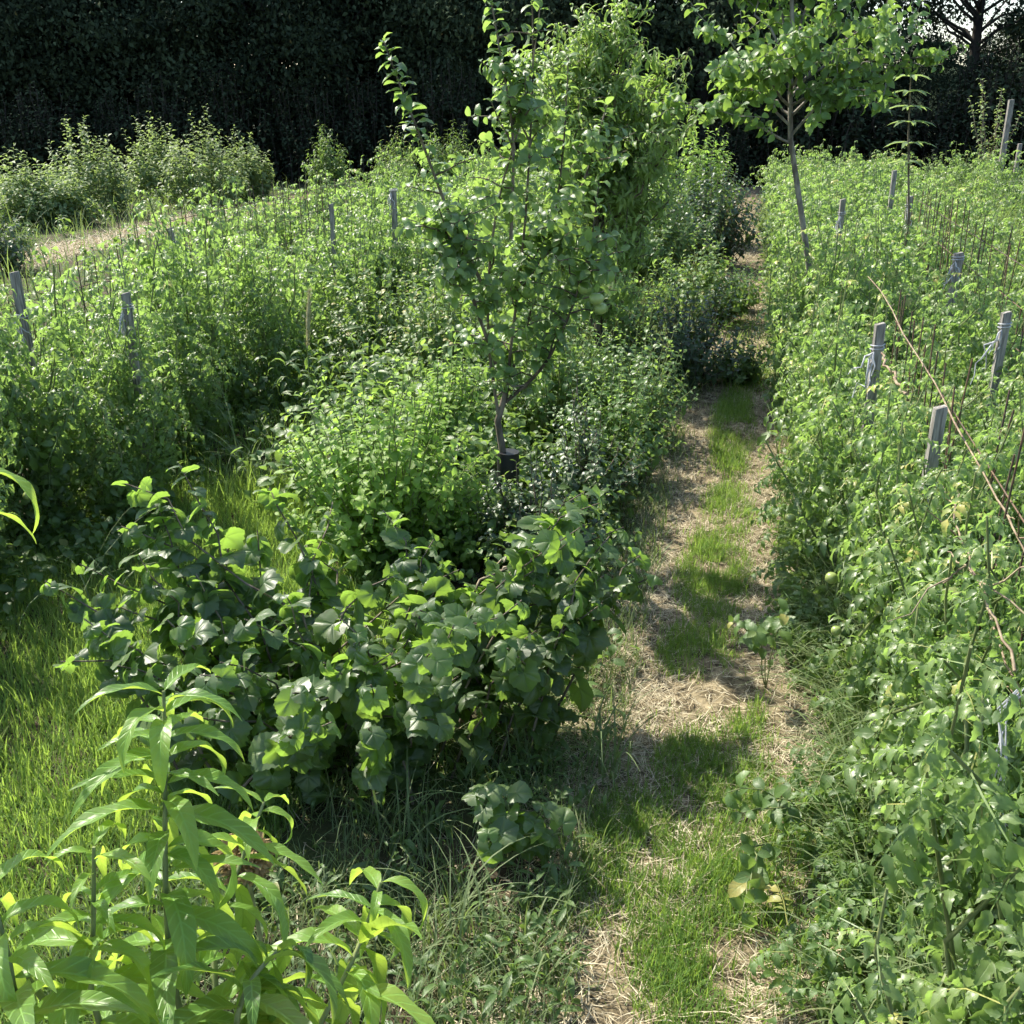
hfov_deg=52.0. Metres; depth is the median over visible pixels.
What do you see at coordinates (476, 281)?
berry shrub
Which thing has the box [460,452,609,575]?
currant shrub
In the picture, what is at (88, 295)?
tomato plant
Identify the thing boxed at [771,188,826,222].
tomato plant
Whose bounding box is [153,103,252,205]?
raspberry shrub
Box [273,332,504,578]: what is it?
lime green bush
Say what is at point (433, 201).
tomato plant
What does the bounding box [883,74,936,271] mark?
whorled sapling
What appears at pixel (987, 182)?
tomato plant
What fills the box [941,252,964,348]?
wooden stake
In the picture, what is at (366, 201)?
tomato plant
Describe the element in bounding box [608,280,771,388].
currant shrub
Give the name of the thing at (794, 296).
tomato plant
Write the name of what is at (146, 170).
raspberry shrub
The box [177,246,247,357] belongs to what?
tomato plant
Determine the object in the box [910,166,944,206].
tomato plant
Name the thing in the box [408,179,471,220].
tomato plant
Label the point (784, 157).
tomato plant
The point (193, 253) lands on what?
tomato plant
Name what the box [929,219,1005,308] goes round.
tomato plant
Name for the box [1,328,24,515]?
tomato plant
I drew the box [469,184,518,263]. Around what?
tomato plant
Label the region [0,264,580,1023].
lane grass
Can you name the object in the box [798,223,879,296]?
tomato plant
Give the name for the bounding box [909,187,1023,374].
wire panel
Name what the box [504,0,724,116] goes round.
wood tree
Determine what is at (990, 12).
sky
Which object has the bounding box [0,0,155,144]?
wood tree
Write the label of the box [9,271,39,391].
wooden stake
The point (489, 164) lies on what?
tomato plant
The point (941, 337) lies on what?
tomato plant
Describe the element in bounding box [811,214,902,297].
tomato plant
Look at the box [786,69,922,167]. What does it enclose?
understory shrub
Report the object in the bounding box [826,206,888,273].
tomato plant
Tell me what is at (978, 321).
tomato plant
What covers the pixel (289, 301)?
tomato plant
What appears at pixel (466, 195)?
tomato plant
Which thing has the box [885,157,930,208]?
tomato plant
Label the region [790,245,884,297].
tomato plant
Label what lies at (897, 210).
tomato plant
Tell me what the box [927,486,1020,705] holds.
bramble cane
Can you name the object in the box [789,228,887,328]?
tomato plant
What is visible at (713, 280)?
berry shrub
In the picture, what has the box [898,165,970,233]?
tomato plant
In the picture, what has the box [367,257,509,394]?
berry shrub
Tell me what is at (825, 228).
tomato plant
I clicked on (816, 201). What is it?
tomato plant
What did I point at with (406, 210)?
tomato plant
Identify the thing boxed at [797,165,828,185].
tomato plant
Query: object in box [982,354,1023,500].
tomato plant
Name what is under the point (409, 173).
tomato plant
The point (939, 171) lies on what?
tomato plant
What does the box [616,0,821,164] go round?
wood tree
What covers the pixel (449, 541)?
berry shrub
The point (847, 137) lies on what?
understory shrub
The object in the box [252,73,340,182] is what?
understory shrub
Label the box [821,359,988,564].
tomato plant
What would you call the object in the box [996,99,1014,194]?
fence post
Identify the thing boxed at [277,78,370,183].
understory shrub
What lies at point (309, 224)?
tomato plant
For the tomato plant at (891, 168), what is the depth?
20.23 m
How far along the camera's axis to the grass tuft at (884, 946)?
2.72 m
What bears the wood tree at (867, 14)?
on the ground at (698, 694)
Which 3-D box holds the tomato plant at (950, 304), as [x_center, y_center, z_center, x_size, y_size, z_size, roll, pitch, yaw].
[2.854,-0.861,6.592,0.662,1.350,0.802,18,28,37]
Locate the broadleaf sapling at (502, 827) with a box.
[461,780,577,869]
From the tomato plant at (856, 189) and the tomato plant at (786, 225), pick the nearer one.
the tomato plant at (786, 225)
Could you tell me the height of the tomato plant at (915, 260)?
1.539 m
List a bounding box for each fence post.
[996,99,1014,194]
[1011,143,1022,187]
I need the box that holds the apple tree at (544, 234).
[374,0,635,526]
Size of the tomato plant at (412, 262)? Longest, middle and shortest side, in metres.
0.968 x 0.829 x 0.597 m
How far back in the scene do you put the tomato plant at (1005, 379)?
4.96 m
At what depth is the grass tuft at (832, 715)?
3.58 m
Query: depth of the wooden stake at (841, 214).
9.48 m
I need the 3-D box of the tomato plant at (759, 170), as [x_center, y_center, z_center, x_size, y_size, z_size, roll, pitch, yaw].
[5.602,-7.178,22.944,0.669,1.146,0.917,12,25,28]
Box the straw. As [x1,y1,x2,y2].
[0,207,896,1023]
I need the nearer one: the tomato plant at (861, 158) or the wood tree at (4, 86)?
the tomato plant at (861, 158)
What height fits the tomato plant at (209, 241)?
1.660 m
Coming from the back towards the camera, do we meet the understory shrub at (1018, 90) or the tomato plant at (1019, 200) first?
the understory shrub at (1018, 90)
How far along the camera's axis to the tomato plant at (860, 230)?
10.20 m
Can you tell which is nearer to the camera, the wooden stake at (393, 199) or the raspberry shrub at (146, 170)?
the wooden stake at (393, 199)
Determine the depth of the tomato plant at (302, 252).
10.12 m
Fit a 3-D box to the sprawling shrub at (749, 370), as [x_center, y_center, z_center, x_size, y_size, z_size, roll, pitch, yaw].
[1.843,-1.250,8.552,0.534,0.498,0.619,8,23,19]
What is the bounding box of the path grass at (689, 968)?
[507,224,855,1023]
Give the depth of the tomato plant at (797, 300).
8.23 m
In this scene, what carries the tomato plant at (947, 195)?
on the ground at (698, 694)
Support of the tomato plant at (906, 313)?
on the ground at (698, 694)
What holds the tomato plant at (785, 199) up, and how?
on the ground at (698, 694)
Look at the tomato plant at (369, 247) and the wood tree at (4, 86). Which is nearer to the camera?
the tomato plant at (369, 247)
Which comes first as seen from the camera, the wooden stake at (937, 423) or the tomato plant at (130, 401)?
the wooden stake at (937, 423)
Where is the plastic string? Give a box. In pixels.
[986,689,1023,860]
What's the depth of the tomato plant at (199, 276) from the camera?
7.55 m
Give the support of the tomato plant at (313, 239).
on the ground at (698, 694)
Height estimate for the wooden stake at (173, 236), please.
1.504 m
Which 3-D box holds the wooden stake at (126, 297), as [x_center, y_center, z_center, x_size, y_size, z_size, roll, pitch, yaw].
[-2.096,-0.507,5.865,0.070,1.424,0.134,14,25,31]
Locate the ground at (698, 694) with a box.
[0,122,1023,1023]
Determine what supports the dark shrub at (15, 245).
on the ground at (698, 694)
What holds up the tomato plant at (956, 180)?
on the ground at (698, 694)
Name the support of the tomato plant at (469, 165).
on the ground at (698, 694)
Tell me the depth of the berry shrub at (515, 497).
5.12 m
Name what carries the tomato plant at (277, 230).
on the ground at (698, 694)
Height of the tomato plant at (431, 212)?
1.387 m
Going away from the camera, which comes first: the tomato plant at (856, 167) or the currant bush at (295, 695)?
the currant bush at (295, 695)
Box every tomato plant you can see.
[0,243,142,435]
[0,258,104,536]
[0,276,99,488]
[0,296,126,455]
[0,300,83,554]
[0,352,29,591]
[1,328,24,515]
[31,268,165,497]
[39,315,204,527]
[46,244,196,466]
[88,250,232,362]
[92,219,206,395]
[119,190,242,434]
[124,196,259,391]
[129,244,219,376]
[147,298,240,463]
[158,161,246,271]
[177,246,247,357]
[179,242,305,420]
[187,188,283,340]
[197,219,313,405]
[201,205,251,265]
[213,237,331,397]
[238,242,316,382]
[239,185,290,259]
[239,196,332,324]
[249,186,327,267]
[276,162,345,252]
[278,225,357,333]
[290,220,399,340]
[292,206,359,291]
[293,229,379,348]
[293,274,358,371]
[297,206,386,311]
[298,236,379,320]
[307,167,370,233]
[311,198,391,262]
[314,186,389,296]
[327,195,382,252]
[336,168,389,229]
[344,146,409,236]
[348,185,415,249]
[349,206,431,315]
[363,172,414,212]
[369,157,417,211]
[369,219,433,301]
[374,177,427,258]
[380,184,422,216]
[380,185,432,218]
[381,237,431,321]
[384,187,446,298]
[390,140,429,201]
[399,181,418,207]
[404,170,454,215]
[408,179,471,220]
[408,215,464,295]
[416,188,466,268]
[426,139,497,197]
[430,155,505,230]
[437,164,488,270]
[450,166,516,257]
[456,183,505,266]
[461,174,505,270]
[463,140,511,182]
[469,160,523,182]
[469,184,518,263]
[489,139,537,181]
[509,166,549,197]
[749,228,865,419]
[750,157,780,202]
[754,358,953,596]
[758,144,802,210]
[760,168,823,229]
[760,192,836,282]
[763,270,900,492]
[765,151,791,208]
[765,167,802,213]
[765,177,823,226]
[765,208,804,269]
[766,169,838,268]
[766,245,828,306]
[767,201,805,259]
[767,278,949,508]
[768,255,828,343]
[770,178,813,230]
[770,232,868,303]
[771,144,802,172]
[771,167,803,199]
[771,167,810,205]
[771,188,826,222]
[772,217,904,368]
[774,192,833,253]
[774,277,870,327]
[774,292,893,406]
[775,213,831,293]
[777,183,801,227]
[778,230,914,404]
[779,179,849,250]
[779,212,833,287]
[782,308,905,470]
[785,252,894,350]
[786,222,867,266]
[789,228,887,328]
[789,357,998,553]
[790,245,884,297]
[791,332,957,535]
[793,401,926,574]
[795,144,818,170]
[795,167,854,219]
[796,139,833,175]
[797,155,817,175]
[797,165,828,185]
[797,221,872,251]
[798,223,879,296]
[801,161,833,183]
[804,194,857,226]
[805,381,1005,644]
[806,146,855,196]
[808,183,853,214]
[809,384,1023,740]
[811,177,859,219]
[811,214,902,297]
[813,205,855,237]
[816,181,895,247]
[819,161,861,219]
[820,533,1023,915]
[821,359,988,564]
[823,211,911,249]
[826,184,855,208]
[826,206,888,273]
[828,866,1023,1023]
[830,154,878,198]
[830,177,881,233]
[832,148,861,167]
[833,152,850,174]
[837,433,1023,692]
[839,158,897,208]
[841,439,1023,673]
[842,193,941,302]
[845,174,888,232]
[845,181,900,208]
[846,152,869,174]
[847,140,884,199]
[847,152,906,217]
[847,216,893,252]
[850,257,973,400]
[855,183,923,244]
[856,208,938,311]
[856,215,910,280]
[859,180,918,229]
[859,293,982,428]
[860,189,907,217]
[862,452,1023,766]
[864,255,947,319]
[864,645,1023,1023]
[865,209,944,302]
[870,150,896,168]
[870,281,944,368]
[871,172,944,228]
[871,230,939,294]
[871,260,947,347]
[873,152,914,191]
[873,515,1023,981]
[874,193,924,234]
[876,195,917,230]
[878,147,906,175]
[880,149,906,190]
[883,150,932,202]
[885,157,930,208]
[889,195,936,266]
[892,209,964,310]
[894,305,982,400]
[897,260,1020,385]
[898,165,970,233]
[899,173,936,202]
[899,178,946,201]
[904,166,949,203]
[909,200,976,283]
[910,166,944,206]
[918,176,953,203]
[918,185,966,233]
[918,265,1023,418]
[920,178,991,247]
[921,263,1023,456]
[922,149,960,186]
[922,355,1023,466]
[924,225,990,291]
[924,266,1005,325]
[926,265,1023,332]
[927,152,965,196]
[927,348,1023,542]
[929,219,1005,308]
[932,381,1023,546]
[939,390,1023,585]
[944,141,991,200]
[944,183,1005,264]
[945,207,1017,277]
[946,159,986,209]
[949,363,1023,463]
[958,230,1023,329]
[960,149,1007,210]
[962,241,1023,358]
[963,491,1023,710]
[966,152,1002,195]
[966,169,1008,221]
[980,205,1023,288]
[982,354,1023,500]
[984,404,1023,517]
[985,138,1023,219]
[985,292,1023,389]
[986,223,1023,316]
[990,297,1023,378]
[995,163,1023,234]
[995,311,1023,390]
[1009,185,1023,238]
[1020,504,1023,747]
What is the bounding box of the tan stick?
[881,352,907,395]
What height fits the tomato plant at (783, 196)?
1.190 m
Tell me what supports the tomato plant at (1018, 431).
on the ground at (698, 694)
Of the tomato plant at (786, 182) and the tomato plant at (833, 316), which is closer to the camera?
the tomato plant at (833, 316)
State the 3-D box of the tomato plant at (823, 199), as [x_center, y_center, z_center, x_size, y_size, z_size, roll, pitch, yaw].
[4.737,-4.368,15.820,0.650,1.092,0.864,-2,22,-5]
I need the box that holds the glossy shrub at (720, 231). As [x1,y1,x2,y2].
[660,147,776,269]
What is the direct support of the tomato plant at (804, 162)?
on the ground at (698, 694)
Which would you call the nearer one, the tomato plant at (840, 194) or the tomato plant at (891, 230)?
the tomato plant at (891, 230)
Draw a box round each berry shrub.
[299,253,444,385]
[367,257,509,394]
[397,339,504,467]
[416,463,509,572]
[417,164,552,334]
[479,471,560,565]
[484,278,633,450]
[493,154,557,226]
[508,185,620,310]
[544,226,686,364]
[553,352,686,484]
[571,293,698,442]
[608,163,716,290]
[640,231,779,323]
[644,110,751,231]
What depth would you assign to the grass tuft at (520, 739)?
3.65 m
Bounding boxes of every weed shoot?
[722,770,815,831]
[727,598,794,687]
[728,832,781,928]
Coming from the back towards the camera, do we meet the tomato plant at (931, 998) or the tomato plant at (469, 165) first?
the tomato plant at (469, 165)
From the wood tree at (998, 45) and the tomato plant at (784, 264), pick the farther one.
the wood tree at (998, 45)
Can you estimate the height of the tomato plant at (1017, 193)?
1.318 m
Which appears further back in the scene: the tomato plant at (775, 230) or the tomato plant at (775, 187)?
the tomato plant at (775, 187)
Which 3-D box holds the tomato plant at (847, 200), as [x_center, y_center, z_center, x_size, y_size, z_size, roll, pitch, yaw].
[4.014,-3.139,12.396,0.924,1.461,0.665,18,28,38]
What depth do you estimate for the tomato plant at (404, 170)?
18.48 m
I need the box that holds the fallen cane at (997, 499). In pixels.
[868,276,1023,551]
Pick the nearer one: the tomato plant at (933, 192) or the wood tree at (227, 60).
the tomato plant at (933, 192)
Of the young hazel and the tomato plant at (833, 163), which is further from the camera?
the tomato plant at (833, 163)
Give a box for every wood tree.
[0,0,60,99]
[0,0,132,174]
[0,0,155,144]
[0,0,199,166]
[1,0,302,167]
[26,2,267,159]
[118,0,334,127]
[125,0,386,173]
[185,0,487,165]
[249,0,493,143]
[288,0,561,158]
[377,0,667,160]
[469,0,692,75]
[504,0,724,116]
[537,0,871,157]
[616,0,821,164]
[631,0,940,161]
[712,0,940,139]
[869,0,1023,108]
[878,28,979,158]
[948,3,1023,147]
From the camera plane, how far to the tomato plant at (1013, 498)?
3.56 m
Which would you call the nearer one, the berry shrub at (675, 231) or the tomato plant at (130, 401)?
the tomato plant at (130, 401)
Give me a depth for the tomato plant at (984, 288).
8.24 m
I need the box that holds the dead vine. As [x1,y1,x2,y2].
[888,549,1023,671]
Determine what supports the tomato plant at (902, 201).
on the ground at (698, 694)
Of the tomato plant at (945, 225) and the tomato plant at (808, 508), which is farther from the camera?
the tomato plant at (945, 225)
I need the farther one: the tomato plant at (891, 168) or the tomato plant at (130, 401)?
the tomato plant at (891, 168)
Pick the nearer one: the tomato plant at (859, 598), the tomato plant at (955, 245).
the tomato plant at (859, 598)
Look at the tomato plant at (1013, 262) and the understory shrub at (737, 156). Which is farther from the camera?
the understory shrub at (737, 156)
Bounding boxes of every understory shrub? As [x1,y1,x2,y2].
[0,81,97,187]
[0,91,50,183]
[69,90,146,182]
[104,72,209,184]
[180,58,285,181]
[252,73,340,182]
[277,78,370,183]
[326,65,414,183]
[390,54,495,184]
[448,88,536,173]
[494,62,569,176]
[627,73,706,184]
[681,113,765,186]
[721,83,824,184]
[742,30,900,181]
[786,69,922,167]
[885,85,999,180]
[928,31,1023,182]
[958,39,1023,178]
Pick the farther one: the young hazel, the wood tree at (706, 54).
the wood tree at (706, 54)
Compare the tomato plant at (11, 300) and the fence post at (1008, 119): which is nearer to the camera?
the tomato plant at (11, 300)
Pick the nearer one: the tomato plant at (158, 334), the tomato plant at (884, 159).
the tomato plant at (158, 334)
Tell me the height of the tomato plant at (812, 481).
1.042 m
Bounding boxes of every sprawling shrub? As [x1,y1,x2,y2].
[707,331,771,387]
[715,272,761,311]
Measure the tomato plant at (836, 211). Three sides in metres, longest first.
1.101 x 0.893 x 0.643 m
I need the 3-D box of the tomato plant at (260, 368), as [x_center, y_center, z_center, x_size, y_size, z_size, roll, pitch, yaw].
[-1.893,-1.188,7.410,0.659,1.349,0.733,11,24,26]
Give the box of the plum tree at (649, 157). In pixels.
[463,0,704,379]
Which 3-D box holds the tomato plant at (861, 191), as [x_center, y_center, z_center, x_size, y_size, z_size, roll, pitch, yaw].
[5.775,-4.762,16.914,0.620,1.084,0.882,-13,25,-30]
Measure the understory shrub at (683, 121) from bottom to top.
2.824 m
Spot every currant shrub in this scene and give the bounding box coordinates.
[302,120,347,205]
[370,125,420,182]
[413,119,481,188]
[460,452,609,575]
[529,374,653,521]
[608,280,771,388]
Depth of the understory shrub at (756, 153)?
27.79 m
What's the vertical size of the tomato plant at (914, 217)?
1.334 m
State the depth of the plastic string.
2.32 m
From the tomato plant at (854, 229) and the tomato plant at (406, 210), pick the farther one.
the tomato plant at (406, 210)
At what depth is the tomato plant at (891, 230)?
8.90 m
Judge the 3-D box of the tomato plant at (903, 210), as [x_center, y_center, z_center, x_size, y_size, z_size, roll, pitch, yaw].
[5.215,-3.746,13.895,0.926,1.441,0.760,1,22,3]
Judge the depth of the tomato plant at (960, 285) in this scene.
9.30 m
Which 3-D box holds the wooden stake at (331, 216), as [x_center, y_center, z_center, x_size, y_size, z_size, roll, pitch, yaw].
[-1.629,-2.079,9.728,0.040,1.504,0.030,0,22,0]
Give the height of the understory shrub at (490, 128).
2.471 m
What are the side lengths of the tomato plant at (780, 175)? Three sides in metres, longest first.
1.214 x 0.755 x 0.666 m
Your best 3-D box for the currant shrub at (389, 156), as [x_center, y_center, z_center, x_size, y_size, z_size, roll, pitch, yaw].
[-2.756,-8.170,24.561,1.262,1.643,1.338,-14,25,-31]
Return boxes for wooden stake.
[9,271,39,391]
[116,292,155,484]
[164,227,178,274]
[329,203,336,274]
[387,188,399,278]
[833,199,845,255]
[847,322,885,470]
[887,170,896,211]
[901,196,912,244]
[919,405,947,544]
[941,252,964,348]
[970,311,1011,447]
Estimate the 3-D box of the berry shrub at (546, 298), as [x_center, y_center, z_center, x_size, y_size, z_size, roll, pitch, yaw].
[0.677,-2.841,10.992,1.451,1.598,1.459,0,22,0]
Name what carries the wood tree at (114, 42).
on the ground at (698, 694)
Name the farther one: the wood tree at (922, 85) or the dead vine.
the wood tree at (922, 85)
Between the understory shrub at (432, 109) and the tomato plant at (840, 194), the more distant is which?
the understory shrub at (432, 109)
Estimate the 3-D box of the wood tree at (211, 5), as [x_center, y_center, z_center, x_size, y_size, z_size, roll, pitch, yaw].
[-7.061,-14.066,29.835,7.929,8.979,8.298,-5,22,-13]
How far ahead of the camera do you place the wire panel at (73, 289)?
6.61 m
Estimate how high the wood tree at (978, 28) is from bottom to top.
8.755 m
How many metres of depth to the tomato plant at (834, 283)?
7.12 m
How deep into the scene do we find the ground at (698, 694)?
3.79 m
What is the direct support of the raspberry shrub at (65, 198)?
on the ground at (698, 694)
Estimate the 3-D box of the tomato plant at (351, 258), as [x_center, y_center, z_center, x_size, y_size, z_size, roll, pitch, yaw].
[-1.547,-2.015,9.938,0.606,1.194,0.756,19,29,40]
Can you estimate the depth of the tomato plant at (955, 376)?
5.80 m
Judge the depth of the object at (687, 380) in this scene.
8.06 m
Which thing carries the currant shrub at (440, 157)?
on the ground at (698, 694)
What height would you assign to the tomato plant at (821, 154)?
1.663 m
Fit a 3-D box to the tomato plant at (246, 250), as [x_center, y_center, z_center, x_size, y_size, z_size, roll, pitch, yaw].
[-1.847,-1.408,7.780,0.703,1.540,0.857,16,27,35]
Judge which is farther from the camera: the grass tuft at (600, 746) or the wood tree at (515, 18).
the wood tree at (515, 18)
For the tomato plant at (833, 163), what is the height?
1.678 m
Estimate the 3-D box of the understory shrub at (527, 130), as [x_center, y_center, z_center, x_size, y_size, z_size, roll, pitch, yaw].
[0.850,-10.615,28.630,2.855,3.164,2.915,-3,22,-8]
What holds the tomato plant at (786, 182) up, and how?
on the ground at (698, 694)
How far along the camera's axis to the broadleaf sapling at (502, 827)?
3.11 m
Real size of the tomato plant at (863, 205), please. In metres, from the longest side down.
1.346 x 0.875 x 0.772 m
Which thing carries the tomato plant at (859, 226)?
on the ground at (698, 694)
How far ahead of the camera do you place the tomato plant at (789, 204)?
13.36 m
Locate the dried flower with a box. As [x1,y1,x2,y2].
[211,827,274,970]
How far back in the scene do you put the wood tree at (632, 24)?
33.45 m
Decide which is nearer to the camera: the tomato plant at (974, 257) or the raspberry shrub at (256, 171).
the tomato plant at (974, 257)
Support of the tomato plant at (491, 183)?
on the ground at (698, 694)
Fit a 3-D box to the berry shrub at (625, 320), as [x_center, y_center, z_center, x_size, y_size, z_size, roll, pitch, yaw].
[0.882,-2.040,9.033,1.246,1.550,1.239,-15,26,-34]
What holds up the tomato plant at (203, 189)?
on the ground at (698, 694)
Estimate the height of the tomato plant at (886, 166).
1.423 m
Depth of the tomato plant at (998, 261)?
8.70 m
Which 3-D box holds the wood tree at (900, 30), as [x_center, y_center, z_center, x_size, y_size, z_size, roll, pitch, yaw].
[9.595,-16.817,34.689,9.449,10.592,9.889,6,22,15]
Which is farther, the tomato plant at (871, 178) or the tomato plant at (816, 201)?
the tomato plant at (871, 178)
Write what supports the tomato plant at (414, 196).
on the ground at (698, 694)
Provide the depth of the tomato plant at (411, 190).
19.35 m
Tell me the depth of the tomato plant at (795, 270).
10.27 m
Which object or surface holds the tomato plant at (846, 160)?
on the ground at (698, 694)
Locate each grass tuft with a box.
[17,501,168,632]
[131,387,320,491]
[296,712,476,872]
[298,830,584,1011]
[422,824,586,1017]
[442,702,634,784]
[456,680,694,810]
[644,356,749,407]
[720,663,912,843]
[721,890,944,1023]
[764,841,1001,1003]
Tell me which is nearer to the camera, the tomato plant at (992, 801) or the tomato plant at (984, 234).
the tomato plant at (992, 801)
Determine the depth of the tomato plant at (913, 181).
18.98 m
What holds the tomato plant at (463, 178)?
on the ground at (698, 694)
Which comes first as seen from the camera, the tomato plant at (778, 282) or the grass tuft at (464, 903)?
the grass tuft at (464, 903)
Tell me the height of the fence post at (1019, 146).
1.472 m
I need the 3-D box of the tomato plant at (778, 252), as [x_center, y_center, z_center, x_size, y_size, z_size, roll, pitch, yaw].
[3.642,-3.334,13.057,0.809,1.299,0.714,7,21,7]
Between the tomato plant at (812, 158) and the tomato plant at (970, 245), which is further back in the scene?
the tomato plant at (812, 158)
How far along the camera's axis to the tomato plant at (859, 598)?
3.49 m
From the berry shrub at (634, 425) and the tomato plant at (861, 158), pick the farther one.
the tomato plant at (861, 158)
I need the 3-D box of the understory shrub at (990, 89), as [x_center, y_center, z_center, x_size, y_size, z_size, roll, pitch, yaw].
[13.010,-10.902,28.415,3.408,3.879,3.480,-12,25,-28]
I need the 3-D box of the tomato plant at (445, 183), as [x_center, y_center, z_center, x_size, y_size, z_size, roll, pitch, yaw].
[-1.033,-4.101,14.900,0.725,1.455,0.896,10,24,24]
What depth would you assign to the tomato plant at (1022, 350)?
6.36 m
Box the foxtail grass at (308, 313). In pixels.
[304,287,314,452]
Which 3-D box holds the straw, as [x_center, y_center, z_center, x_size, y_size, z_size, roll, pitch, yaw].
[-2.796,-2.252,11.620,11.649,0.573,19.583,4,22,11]
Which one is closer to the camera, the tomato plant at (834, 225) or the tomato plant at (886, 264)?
the tomato plant at (886, 264)
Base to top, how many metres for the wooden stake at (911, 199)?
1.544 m
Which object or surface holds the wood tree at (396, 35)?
on the ground at (698, 694)
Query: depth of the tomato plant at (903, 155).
22.18 m
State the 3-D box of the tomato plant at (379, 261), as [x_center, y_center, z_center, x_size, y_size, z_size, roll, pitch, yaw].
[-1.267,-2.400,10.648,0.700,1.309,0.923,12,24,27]
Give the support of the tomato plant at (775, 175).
on the ground at (698, 694)
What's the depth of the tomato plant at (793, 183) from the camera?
17.35 m
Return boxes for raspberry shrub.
[0,143,55,230]
[18,158,98,227]
[39,114,137,216]
[116,111,188,200]
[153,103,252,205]
[210,130,274,199]
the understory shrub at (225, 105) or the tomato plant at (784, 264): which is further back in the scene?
the understory shrub at (225, 105)
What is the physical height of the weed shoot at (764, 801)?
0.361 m
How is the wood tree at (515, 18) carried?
on the ground at (698, 694)
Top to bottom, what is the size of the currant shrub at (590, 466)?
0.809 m
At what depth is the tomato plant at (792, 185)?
15.22 m
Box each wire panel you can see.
[0,235,151,445]
[117,169,355,301]
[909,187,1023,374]
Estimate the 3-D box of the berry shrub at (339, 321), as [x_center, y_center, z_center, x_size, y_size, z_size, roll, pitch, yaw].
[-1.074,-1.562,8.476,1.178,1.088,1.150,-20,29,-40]
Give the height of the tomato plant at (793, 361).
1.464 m
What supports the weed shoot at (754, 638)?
on the ground at (698, 694)
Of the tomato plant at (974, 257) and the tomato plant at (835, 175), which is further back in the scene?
the tomato plant at (835, 175)
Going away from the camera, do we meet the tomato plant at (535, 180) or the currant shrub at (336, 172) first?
the tomato plant at (535, 180)
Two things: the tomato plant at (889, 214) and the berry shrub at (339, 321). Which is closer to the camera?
the berry shrub at (339, 321)
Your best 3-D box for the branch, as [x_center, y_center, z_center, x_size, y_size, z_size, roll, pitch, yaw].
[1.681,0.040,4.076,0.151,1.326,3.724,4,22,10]
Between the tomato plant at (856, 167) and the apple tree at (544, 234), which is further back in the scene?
the tomato plant at (856, 167)
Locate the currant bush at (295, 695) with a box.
[40,464,662,815]
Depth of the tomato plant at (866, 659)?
3.54 m
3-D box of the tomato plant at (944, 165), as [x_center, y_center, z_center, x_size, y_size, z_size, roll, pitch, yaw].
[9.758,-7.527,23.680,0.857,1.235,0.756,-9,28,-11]
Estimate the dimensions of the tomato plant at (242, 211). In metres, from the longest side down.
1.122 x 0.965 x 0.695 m
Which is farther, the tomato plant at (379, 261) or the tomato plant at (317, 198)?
the tomato plant at (317, 198)
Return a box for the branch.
[885,289,1023,794]
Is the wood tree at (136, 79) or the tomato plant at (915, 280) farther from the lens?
the wood tree at (136, 79)
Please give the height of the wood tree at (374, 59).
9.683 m
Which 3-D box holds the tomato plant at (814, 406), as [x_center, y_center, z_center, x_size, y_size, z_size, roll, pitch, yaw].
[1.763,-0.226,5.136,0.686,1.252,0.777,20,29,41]
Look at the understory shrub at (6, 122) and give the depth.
27.40 m
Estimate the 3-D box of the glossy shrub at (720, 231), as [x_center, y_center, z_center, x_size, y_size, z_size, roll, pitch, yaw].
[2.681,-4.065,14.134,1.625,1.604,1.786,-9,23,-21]
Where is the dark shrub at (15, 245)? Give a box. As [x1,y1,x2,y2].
[0,204,41,275]
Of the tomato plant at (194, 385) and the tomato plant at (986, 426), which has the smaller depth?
the tomato plant at (986, 426)
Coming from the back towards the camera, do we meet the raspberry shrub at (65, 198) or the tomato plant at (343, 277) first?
the raspberry shrub at (65, 198)
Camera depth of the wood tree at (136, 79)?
33.16 m
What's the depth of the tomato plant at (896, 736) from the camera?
2.88 m
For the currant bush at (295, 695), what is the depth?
3.57 m
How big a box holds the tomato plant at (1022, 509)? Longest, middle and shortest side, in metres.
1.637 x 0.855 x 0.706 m
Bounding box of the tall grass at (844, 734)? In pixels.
[0,146,1023,1023]
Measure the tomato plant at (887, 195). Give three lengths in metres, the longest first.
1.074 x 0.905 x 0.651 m
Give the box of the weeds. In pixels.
[0,181,1015,1023]
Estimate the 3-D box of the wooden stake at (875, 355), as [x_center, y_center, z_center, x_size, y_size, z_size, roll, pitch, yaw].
[1.565,-0.133,4.841,0.128,1.484,0.112,13,25,29]
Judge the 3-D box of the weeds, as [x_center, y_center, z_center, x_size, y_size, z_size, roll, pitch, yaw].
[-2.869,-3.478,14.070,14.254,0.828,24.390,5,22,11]
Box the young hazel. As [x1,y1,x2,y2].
[636,0,968,300]
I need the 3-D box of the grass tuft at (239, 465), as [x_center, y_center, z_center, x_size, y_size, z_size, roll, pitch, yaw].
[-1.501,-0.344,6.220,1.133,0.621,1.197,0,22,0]
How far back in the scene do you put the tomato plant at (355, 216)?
11.57 m
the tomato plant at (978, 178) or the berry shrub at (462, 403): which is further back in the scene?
the tomato plant at (978, 178)
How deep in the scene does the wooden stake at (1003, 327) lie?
5.03 m
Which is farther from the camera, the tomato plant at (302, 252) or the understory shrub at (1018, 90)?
the understory shrub at (1018, 90)
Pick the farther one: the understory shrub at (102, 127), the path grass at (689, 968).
the understory shrub at (102, 127)
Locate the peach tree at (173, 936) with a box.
[0,468,434,1023]
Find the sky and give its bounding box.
[234,0,1023,67]
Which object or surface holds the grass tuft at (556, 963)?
on the ground at (698, 694)
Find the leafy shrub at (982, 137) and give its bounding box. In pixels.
[967,78,1022,177]
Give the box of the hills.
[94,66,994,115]

